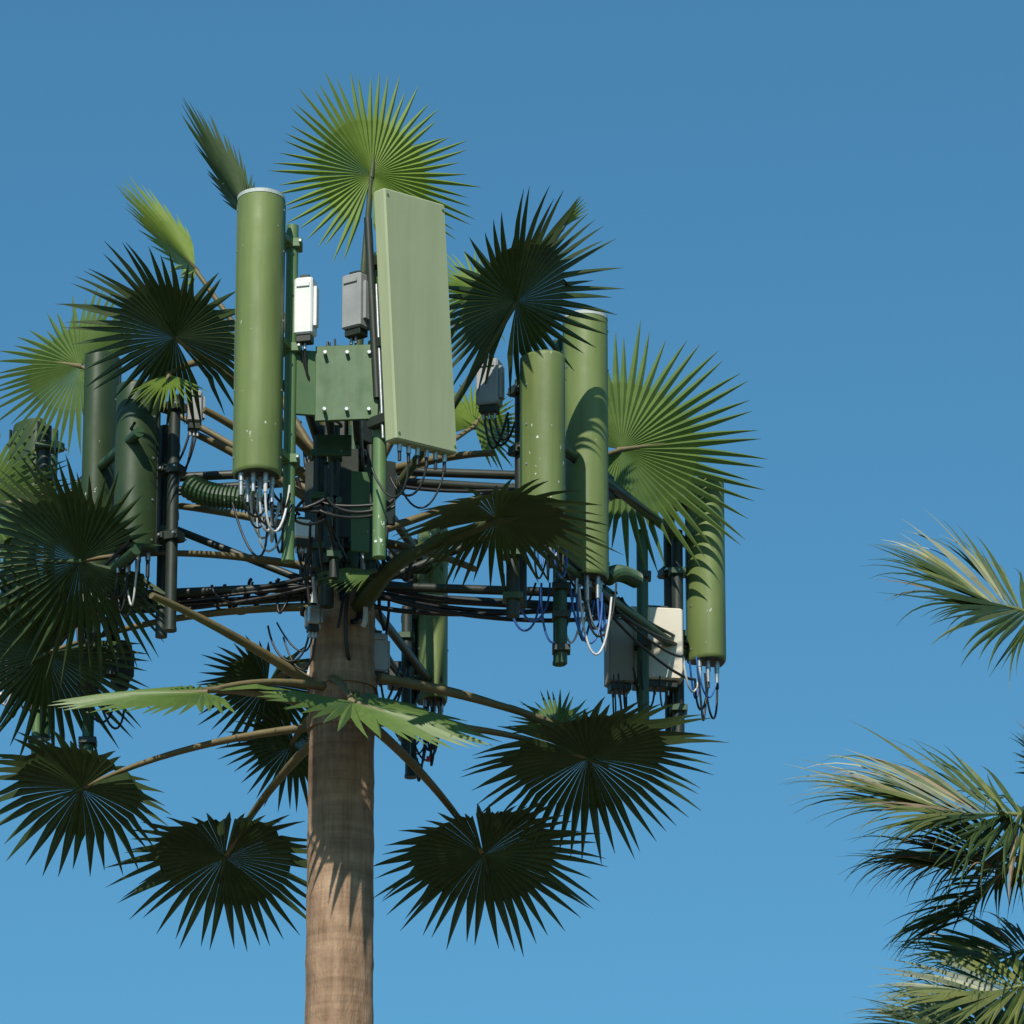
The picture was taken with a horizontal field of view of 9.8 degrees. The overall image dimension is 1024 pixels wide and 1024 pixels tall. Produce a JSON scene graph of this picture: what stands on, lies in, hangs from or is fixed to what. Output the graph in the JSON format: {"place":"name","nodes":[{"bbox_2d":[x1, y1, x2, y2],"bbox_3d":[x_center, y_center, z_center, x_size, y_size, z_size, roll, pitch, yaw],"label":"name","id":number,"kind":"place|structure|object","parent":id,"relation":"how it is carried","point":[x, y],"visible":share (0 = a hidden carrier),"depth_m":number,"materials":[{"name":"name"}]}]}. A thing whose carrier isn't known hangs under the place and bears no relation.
{"place":"outdoors","nodes":[
{"label":"outdoors","id":0,"kind":"place"},
{"bbox_2d":[0,0,1023,1023],"label":"sky","id":1,"kind":"structure","parent":0,"point":[824,198],"materials":[{"name":"blue"}]},
{"label":"ground","id":2,"kind":"structure","parent":0,"visible":0},
{"bbox_2d":[0,71,765,1023],"bbox_3d":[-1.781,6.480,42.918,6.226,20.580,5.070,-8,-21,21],"label":"cell tower disguised as palm","id":3,"kind":"object","parent":2,"relation":"on","point":[558,505],"visible":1,"depth_m":44.59,"materials":[{"name":"metal"}]},
{"bbox_2d":[778,512,1023,1023],"bbox_3d":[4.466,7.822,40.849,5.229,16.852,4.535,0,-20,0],"label":"palm tree","id":4,"kind":"object","parent":2,"relation":"on","point":[981,1004],"visible":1,"depth_m":41.94,"materials":[{"name":"green plant"}]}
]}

